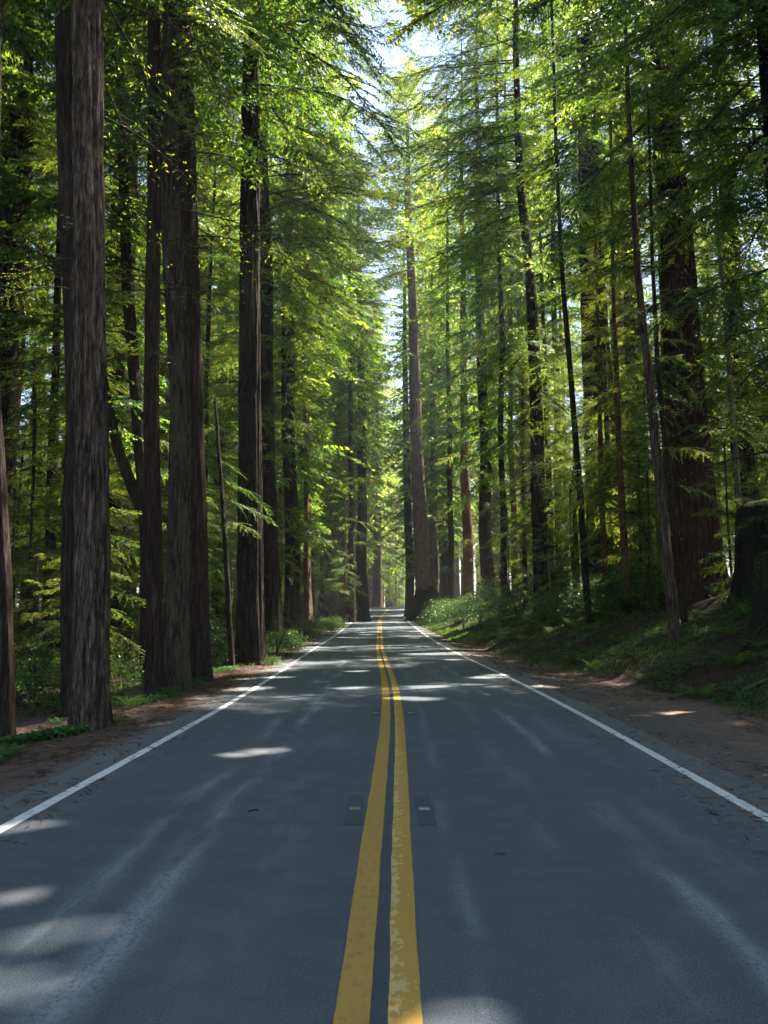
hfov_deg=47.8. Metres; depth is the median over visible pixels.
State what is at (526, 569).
redwood sapling
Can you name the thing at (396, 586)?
young redwood
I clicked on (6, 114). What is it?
redwood tree
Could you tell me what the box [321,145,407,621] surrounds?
redwood tree
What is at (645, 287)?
young redwood
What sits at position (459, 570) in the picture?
redwood tree
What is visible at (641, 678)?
fern
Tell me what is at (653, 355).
young redwood
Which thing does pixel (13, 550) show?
redwood sapling
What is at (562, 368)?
young redwood
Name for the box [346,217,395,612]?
redwood tree
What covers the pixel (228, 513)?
young redwood
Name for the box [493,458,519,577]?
young redwood
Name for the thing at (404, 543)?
redwood tree
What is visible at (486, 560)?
redwood tree
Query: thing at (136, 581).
redwood sapling
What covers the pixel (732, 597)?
fern
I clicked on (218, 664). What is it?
fern
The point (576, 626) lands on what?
fern
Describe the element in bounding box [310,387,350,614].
young redwood
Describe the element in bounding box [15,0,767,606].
sky
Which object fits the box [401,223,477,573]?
redwood tree
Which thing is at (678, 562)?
slender tree
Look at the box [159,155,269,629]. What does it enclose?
young redwood
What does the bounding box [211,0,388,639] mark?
redwood tree
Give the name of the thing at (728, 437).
young redwood
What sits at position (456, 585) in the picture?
redwood tree
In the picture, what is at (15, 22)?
redwood tree
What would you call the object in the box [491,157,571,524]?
redwood tree
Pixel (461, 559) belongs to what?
redwood tree
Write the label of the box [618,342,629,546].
young redwood
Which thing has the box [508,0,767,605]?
redwood tree
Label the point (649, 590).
redwood sapling
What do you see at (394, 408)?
redwood tree
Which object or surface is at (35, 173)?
redwood tree
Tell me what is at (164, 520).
redwood sapling
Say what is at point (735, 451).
slender tree
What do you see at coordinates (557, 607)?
shrub
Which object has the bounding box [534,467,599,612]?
redwood sapling
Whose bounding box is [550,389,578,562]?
young redwood
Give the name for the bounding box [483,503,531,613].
redwood sapling
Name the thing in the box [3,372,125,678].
redwood sapling
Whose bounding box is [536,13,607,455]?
redwood tree
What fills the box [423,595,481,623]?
shrub
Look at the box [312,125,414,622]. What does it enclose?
redwood tree
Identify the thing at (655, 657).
fallen branch
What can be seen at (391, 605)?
redwood tree
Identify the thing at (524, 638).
fern
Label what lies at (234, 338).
redwood tree
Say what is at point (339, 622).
shrub
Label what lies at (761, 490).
young redwood
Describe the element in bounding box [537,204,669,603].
young redwood
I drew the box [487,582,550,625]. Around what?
shrub
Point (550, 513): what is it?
young redwood
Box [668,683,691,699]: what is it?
fallen branch
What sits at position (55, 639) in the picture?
redwood sapling
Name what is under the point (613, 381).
young redwood
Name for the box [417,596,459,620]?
shrub
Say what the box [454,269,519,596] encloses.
redwood tree
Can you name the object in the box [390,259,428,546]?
redwood tree
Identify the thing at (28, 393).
redwood tree
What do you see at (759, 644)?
fern
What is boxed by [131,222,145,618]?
redwood tree
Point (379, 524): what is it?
redwood tree
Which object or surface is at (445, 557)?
redwood tree
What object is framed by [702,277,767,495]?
broadleaf tree
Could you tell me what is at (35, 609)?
redwood sapling
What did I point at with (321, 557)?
redwood tree
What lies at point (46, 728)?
shrub
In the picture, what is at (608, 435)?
young redwood
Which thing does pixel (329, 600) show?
redwood tree
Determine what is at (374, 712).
road reflector
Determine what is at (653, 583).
shrub
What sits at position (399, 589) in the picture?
young redwood
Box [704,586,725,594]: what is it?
fern
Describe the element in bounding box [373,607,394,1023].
tar strip
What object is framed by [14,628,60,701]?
shrub
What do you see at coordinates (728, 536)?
redwood sapling
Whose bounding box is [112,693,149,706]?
fern
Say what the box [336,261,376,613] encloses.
redwood tree
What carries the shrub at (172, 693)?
on the forest floor
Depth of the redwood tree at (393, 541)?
243.43 m
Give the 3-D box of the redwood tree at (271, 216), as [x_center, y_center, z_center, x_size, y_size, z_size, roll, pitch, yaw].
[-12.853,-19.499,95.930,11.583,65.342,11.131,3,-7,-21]
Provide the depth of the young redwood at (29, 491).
43.52 m
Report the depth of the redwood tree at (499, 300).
64.25 m
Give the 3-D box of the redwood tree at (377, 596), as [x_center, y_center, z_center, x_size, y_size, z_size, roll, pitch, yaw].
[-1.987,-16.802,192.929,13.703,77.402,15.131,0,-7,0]
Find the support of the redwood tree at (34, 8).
on the forest floor
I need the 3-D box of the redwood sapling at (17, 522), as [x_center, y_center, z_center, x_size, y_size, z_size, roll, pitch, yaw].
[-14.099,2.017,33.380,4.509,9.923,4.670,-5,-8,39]
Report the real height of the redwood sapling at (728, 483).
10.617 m
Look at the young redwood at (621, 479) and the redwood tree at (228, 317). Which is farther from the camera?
the redwood tree at (228, 317)
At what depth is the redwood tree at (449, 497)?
91.98 m
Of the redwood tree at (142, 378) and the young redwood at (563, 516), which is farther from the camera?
the redwood tree at (142, 378)
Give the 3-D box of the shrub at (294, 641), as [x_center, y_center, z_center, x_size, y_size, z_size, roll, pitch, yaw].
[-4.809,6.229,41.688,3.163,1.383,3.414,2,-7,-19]
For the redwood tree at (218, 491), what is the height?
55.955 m
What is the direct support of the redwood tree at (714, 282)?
on the forest floor
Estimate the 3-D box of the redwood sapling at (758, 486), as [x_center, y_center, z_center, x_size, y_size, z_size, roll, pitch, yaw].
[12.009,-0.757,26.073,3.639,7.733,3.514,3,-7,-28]
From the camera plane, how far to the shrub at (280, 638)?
35.43 m
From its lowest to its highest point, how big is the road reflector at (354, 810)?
0.010 m
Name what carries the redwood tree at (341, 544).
on the forest floor
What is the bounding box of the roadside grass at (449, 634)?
[413,618,478,642]
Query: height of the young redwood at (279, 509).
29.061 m
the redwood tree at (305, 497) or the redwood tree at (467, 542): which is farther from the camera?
the redwood tree at (467, 542)
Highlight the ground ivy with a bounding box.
[454,593,767,704]
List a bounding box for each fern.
[110,685,137,697]
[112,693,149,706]
[212,659,228,665]
[497,630,510,634]
[514,634,533,640]
[541,626,561,631]
[561,622,587,630]
[562,618,579,624]
[577,659,612,669]
[624,650,647,658]
[631,672,659,680]
[670,682,726,698]
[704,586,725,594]
[709,649,758,664]
[714,592,744,601]
[726,603,751,612]
[737,638,767,647]
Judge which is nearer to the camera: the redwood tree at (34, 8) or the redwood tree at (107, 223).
the redwood tree at (34, 8)
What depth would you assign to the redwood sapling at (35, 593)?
23.91 m
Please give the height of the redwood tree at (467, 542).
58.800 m
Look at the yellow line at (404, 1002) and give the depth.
5.25 m
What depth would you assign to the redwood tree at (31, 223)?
54.31 m
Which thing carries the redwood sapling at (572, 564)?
on the forest floor
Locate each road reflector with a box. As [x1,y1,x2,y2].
[343,795,363,824]
[370,710,378,715]
[406,710,415,715]
[414,795,435,824]
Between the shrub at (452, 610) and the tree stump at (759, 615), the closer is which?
the tree stump at (759, 615)
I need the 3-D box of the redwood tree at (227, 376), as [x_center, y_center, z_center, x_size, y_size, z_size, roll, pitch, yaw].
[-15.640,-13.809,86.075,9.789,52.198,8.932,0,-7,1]
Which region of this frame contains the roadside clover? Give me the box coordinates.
[0,665,238,744]
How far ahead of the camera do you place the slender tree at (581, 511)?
37.18 m
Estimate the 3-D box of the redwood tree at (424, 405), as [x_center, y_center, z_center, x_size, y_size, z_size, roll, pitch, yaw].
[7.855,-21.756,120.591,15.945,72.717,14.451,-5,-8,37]
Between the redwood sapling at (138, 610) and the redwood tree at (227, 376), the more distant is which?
the redwood tree at (227, 376)
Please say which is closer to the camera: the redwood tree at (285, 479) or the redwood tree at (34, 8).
the redwood tree at (34, 8)
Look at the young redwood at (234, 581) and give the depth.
60.21 m
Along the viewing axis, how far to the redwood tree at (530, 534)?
83.99 m
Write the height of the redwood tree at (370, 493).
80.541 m
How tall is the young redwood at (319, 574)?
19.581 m
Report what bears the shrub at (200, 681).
on the forest floor
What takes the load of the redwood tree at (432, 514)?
on the forest floor
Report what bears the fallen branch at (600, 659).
on the forest floor
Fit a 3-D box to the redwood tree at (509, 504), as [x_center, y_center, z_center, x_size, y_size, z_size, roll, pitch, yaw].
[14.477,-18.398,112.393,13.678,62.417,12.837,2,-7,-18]
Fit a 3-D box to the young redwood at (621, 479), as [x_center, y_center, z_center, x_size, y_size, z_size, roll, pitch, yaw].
[9.402,-5.952,34.740,5.856,21.294,6.588,1,-7,-10]
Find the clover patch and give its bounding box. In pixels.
[0,729,69,761]
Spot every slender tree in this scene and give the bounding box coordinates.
[204,398,277,668]
[505,0,613,624]
[566,0,726,644]
[640,92,724,626]
[663,25,767,507]
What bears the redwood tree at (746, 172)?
on the forest floor
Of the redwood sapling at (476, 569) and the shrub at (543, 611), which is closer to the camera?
the shrub at (543, 611)
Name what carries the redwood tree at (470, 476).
on the forest floor
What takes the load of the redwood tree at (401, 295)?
on the forest floor
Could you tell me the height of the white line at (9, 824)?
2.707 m
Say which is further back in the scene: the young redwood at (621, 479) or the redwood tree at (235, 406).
the redwood tree at (235, 406)
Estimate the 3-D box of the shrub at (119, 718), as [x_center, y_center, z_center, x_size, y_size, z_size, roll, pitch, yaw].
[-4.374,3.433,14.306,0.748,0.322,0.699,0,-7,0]
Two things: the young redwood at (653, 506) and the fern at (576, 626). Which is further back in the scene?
the young redwood at (653, 506)
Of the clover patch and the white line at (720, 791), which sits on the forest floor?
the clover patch
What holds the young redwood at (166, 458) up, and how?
on the forest floor
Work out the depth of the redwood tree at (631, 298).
48.35 m
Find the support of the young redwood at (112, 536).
on the forest floor
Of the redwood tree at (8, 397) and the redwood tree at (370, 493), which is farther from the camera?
the redwood tree at (370, 493)
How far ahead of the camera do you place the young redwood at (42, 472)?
31.91 m
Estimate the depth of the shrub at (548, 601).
45.53 m
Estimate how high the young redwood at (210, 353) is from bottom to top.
28.437 m
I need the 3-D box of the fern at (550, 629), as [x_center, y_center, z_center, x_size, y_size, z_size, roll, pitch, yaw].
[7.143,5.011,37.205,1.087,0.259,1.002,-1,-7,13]
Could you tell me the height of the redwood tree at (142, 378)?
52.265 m
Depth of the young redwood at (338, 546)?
120.37 m
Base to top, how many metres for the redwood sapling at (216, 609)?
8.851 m
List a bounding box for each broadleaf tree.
[12,428,62,617]
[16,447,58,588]
[507,475,562,567]
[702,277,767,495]
[717,236,767,445]
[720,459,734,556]
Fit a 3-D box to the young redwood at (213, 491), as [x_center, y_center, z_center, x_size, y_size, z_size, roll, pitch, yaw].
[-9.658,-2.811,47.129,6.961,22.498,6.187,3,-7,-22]
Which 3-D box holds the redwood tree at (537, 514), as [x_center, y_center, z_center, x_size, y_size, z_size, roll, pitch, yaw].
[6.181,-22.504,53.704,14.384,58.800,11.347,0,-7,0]
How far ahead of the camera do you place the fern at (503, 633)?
42.97 m
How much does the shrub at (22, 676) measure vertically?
1.475 m
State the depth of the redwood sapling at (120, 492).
25.30 m
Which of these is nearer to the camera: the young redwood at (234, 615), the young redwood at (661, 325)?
the young redwood at (661, 325)
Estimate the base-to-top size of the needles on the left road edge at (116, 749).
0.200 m
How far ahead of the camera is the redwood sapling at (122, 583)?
30.87 m
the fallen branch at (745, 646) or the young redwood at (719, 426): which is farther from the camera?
the young redwood at (719, 426)
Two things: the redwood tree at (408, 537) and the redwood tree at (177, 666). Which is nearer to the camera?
the redwood tree at (177, 666)
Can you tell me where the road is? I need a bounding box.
[0,607,767,1023]
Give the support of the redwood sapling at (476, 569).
on the forest floor
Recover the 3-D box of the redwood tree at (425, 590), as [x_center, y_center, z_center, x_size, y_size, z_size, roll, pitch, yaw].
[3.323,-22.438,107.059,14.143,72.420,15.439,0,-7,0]
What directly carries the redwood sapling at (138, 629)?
on the forest floor
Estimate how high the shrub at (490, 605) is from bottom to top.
2.213 m
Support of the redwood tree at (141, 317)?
on the forest floor
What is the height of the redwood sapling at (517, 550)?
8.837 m
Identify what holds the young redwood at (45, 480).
on the forest floor
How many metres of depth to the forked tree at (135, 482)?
26.41 m
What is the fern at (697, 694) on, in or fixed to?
on the forest floor
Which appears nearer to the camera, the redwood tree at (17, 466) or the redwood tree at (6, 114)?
the redwood tree at (6, 114)
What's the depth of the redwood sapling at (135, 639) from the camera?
50.44 m
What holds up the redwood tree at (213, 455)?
on the forest floor
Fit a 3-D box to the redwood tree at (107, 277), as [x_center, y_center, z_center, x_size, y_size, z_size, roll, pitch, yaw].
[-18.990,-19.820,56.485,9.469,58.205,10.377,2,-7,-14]
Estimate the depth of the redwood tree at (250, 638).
30.16 m
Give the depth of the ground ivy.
25.28 m
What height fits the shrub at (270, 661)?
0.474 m
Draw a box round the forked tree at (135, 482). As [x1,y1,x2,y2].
[0,0,241,684]
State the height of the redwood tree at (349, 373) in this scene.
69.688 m
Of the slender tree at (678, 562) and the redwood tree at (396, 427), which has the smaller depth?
the slender tree at (678, 562)
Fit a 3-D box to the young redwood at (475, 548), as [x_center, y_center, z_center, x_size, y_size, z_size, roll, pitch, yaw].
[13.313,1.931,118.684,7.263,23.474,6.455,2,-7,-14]
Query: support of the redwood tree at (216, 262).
on the forest floor
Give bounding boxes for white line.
[0,607,375,833]
[404,616,767,821]
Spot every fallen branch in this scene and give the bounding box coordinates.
[572,651,629,671]
[648,652,661,666]
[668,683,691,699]
[733,622,767,656]
[742,678,767,690]
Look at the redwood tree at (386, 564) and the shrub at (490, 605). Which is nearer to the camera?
the shrub at (490, 605)
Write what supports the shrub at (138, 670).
on the forest floor
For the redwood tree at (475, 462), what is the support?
on the forest floor
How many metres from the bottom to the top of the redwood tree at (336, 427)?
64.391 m
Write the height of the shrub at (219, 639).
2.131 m
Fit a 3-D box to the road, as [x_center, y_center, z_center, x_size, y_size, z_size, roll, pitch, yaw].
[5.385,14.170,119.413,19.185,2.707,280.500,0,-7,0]
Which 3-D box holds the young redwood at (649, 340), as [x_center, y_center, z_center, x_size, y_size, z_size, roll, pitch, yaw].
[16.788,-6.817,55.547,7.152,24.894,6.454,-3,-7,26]
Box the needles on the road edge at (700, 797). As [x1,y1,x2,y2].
[445,650,767,857]
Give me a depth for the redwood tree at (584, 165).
47.90 m
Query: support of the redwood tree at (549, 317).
on the forest floor
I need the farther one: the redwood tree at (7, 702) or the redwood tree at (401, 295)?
the redwood tree at (401, 295)
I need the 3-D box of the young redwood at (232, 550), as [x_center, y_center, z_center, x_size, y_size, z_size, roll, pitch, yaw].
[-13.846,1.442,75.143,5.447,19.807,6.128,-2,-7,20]
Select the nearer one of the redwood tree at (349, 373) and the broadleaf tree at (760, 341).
the broadleaf tree at (760, 341)
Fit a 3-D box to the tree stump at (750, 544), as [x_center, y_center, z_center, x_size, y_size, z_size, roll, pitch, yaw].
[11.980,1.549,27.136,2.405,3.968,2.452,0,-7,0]
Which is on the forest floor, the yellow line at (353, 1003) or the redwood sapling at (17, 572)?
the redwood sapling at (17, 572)
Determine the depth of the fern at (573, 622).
36.88 m
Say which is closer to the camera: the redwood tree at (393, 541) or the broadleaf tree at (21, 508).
the broadleaf tree at (21, 508)
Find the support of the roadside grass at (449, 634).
on the forest floor
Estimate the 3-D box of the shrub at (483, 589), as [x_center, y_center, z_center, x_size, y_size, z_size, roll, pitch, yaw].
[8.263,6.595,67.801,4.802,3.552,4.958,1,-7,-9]
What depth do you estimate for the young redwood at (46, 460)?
47.43 m
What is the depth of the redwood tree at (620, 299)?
62.31 m
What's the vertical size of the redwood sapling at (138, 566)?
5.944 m
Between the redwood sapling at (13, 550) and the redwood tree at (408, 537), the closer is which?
the redwood sapling at (13, 550)
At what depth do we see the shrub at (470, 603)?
61.52 m
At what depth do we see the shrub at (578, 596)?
36.40 m
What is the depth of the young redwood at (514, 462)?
61.31 m
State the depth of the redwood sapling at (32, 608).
37.64 m
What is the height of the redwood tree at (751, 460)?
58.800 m
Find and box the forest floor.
[0,586,767,800]
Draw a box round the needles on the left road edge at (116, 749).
[0,650,314,851]
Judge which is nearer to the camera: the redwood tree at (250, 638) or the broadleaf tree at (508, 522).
the redwood tree at (250, 638)
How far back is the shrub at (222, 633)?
37.40 m
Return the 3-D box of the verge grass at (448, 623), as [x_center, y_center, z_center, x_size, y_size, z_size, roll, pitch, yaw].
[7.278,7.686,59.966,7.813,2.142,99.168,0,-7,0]
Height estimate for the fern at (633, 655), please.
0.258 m
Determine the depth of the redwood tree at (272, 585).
45.51 m
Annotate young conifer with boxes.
[317,455,369,626]
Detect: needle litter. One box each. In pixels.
[0,646,306,779]
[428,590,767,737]
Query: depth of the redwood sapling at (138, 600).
61.07 m
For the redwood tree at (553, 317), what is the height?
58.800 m
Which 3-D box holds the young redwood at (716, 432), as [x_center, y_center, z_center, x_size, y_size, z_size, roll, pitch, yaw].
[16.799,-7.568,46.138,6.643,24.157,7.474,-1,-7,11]
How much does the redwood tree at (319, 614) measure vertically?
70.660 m
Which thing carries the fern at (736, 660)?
on the forest floor
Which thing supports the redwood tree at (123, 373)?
on the forest floor
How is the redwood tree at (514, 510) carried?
on the forest floor
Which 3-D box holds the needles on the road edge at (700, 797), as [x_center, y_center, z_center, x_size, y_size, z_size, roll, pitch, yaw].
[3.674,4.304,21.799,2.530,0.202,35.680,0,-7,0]
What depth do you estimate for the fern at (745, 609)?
24.24 m
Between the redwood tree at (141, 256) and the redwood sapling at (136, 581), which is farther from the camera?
the redwood tree at (141, 256)
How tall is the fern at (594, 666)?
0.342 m
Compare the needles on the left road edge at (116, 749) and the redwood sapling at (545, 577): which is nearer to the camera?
the needles on the left road edge at (116, 749)
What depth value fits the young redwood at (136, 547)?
84.05 m
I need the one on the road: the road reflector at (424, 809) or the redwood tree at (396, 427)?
the road reflector at (424, 809)
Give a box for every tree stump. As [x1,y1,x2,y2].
[727,498,767,602]
[749,551,767,630]
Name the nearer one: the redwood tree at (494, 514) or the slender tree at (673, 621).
the slender tree at (673, 621)
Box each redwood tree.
[0,0,16,736]
[0,0,106,411]
[0,0,146,554]
[0,0,225,716]
[0,0,276,732]
[0,2,54,270]
[0,2,106,470]
[1,0,53,129]
[7,0,238,662]
[15,79,64,632]
[15,280,46,496]
[16,86,56,481]
[21,2,145,445]
[21,14,61,429]
[30,68,146,439]
[38,0,269,693]
[43,0,316,699]
[54,0,356,682]
[106,1,240,557]
[106,30,238,641]
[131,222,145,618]
[132,271,144,540]
[137,147,146,363]
[192,0,454,666]
[194,0,427,648]
[207,166,237,614]
[208,40,282,638]
[208,71,238,420]
[208,169,239,541]
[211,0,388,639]
[213,79,296,533]
[214,191,239,533]
[229,60,368,641]
[229,69,296,523]
[235,19,385,631]
[275,117,391,635]
[275,213,344,559]
[278,122,384,620]
[278,198,356,621]
[296,78,393,621]
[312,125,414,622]
[315,193,394,616]
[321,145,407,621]
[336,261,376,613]
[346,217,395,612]
[346,335,391,588]
[354,275,402,607]
[355,53,459,620]
[355,248,397,605]
[366,208,436,616]
[366,296,400,607]
[367,327,403,563]
[369,0,584,614]
[381,0,767,492]
[381,348,412,566]
[381,432,404,605]
[382,425,404,606]
[382,443,402,606]
[382,468,405,606]
[384,422,405,606]
[387,157,472,524]
[387,177,472,591]
[389,214,428,514]
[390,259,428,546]
[393,110,479,596]
[396,426,413,602]
[400,0,556,612]
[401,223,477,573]
[402,278,462,573]
[406,83,479,614]
[411,286,478,603]
[420,41,503,615]
[433,7,528,608]
[451,150,543,589]
[454,211,518,603]
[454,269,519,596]
[454,296,477,598]
[459,396,477,589]
[459,409,477,597]
[460,356,507,530]
[461,0,548,602]
[464,0,575,598]
[490,102,564,587]
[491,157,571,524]
[493,0,609,594]
[494,0,657,599]
[505,79,581,499]
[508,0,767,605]
[524,0,692,588]
[536,12,609,421]
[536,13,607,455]
[550,5,659,561]
[615,0,767,534]
[693,94,750,458]
[714,0,767,198]
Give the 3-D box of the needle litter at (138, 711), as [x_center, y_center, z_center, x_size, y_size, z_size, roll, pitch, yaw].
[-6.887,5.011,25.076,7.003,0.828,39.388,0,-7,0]
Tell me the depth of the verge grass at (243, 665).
37.73 m
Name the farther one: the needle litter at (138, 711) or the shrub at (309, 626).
the shrub at (309, 626)
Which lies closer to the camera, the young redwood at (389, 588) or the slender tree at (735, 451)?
the slender tree at (735, 451)
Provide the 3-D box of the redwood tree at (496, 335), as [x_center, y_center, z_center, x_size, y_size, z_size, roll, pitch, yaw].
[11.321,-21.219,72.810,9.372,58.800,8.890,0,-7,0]
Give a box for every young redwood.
[0,14,167,669]
[0,67,169,670]
[13,231,143,675]
[13,296,64,608]
[13,338,43,584]
[14,165,64,651]
[14,303,64,620]
[20,212,162,619]
[131,62,266,630]
[131,448,138,621]
[132,285,232,606]
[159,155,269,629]
[162,296,237,646]
[207,362,236,604]
[208,371,237,631]
[209,400,238,630]
[209,439,237,622]
[213,431,284,612]
[275,338,323,605]
[275,430,322,610]
[276,436,311,606]
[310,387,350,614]
[314,487,331,617]
[316,515,348,612]
[382,546,388,595]
[383,505,404,606]
[383,540,396,606]
[390,535,405,606]
[394,567,404,606]
[459,445,480,579]
[486,177,585,604]
[488,347,544,608]
[489,288,568,582]
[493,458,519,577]
[516,238,583,593]
[535,310,586,589]
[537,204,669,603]
[542,112,715,609]
[544,193,653,595]
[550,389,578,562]
[562,357,586,560]
[578,316,629,550]
[584,107,731,585]
[603,191,718,565]
[612,84,764,552]
[613,248,658,572]
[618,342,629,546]
[621,243,723,531]
[644,173,763,570]
[645,354,659,585]
[652,196,767,569]
[698,254,734,538]
[706,237,767,553]
[710,68,767,494]
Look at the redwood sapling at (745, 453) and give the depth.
32.93 m
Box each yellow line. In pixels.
[333,608,389,1023]
[380,610,422,1023]
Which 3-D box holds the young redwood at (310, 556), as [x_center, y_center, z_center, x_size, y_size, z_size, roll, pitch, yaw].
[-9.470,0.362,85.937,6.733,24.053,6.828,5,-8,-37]
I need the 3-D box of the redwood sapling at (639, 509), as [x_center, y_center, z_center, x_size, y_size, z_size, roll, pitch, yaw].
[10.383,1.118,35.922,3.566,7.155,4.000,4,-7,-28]
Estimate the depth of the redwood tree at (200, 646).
24.25 m
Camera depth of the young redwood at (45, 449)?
41.33 m
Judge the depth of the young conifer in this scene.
79.74 m
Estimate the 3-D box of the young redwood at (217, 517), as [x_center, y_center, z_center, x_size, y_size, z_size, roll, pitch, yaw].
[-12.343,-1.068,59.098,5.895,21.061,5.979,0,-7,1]
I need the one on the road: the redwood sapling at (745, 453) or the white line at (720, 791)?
the white line at (720, 791)
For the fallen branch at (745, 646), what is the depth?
21.11 m
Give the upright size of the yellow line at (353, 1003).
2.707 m
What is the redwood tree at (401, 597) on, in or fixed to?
on the forest floor
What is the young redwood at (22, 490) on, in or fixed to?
on the forest floor
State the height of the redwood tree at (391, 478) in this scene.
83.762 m
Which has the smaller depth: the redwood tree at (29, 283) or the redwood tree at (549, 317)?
the redwood tree at (29, 283)
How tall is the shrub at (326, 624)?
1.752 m
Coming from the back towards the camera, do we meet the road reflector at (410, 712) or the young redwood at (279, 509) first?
the young redwood at (279, 509)
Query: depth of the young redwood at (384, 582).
227.27 m
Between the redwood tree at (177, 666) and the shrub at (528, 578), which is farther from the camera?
the shrub at (528, 578)
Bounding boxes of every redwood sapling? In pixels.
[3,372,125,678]
[7,489,40,657]
[8,488,60,668]
[13,409,145,688]
[13,442,45,666]
[13,552,60,689]
[14,533,56,658]
[14,564,42,649]
[27,543,129,689]
[38,536,139,636]
[110,505,139,670]
[117,543,165,668]
[131,480,167,653]
[131,525,165,648]
[131,535,139,643]
[131,546,165,648]
[131,558,139,640]
[208,522,236,643]
[474,554,480,591]
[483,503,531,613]
[498,497,532,601]
[502,512,533,610]
[521,522,568,606]
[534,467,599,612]
[534,483,618,613]
[596,471,692,613]
[598,456,670,594]
[627,356,745,592]
[652,461,719,561]
[691,438,764,598]
[708,372,767,568]
[730,390,767,541]
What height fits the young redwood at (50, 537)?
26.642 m
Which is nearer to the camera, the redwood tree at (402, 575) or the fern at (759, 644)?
the fern at (759, 644)
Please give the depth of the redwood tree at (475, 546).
237.16 m
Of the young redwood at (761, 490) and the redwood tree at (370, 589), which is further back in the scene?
the redwood tree at (370, 589)
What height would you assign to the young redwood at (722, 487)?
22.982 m
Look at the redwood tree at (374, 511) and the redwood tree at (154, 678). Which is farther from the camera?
the redwood tree at (374, 511)
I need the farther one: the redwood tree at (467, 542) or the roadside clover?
the redwood tree at (467, 542)
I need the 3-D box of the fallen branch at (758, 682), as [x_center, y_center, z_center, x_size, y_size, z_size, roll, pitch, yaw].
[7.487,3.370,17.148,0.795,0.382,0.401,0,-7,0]
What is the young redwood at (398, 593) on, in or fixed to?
on the forest floor
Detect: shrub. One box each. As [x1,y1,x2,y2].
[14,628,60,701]
[14,664,59,721]
[32,725,58,741]
[110,647,143,689]
[112,710,135,723]
[150,685,185,699]
[192,675,211,685]
[210,617,240,666]
[211,627,268,660]
[261,655,286,665]
[265,616,306,655]
[266,629,314,649]
[290,612,329,639]
[302,616,341,635]
[317,614,349,629]
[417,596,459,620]
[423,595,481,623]
[449,583,500,624]
[458,573,514,610]
[465,592,528,624]
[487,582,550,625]
[494,558,532,603]
[518,604,568,627]
[525,591,569,617]
[536,569,601,625]
[546,570,646,623]
[584,562,663,606]
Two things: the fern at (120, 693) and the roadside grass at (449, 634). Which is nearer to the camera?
the fern at (120, 693)
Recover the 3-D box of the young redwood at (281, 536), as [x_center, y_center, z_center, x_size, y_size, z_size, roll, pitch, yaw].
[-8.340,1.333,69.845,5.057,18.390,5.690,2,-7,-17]
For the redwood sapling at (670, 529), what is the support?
on the forest floor
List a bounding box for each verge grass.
[212,616,348,670]
[415,608,767,717]
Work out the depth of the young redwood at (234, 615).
80.84 m
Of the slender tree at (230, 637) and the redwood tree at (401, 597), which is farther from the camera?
the redwood tree at (401, 597)
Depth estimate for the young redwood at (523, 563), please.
58.25 m
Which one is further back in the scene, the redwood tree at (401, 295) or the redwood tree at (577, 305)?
the redwood tree at (401, 295)
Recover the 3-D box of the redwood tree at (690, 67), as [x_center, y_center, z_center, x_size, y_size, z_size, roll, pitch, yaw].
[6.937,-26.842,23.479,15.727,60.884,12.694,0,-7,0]
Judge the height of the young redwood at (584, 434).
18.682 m
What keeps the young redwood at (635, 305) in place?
on the forest floor

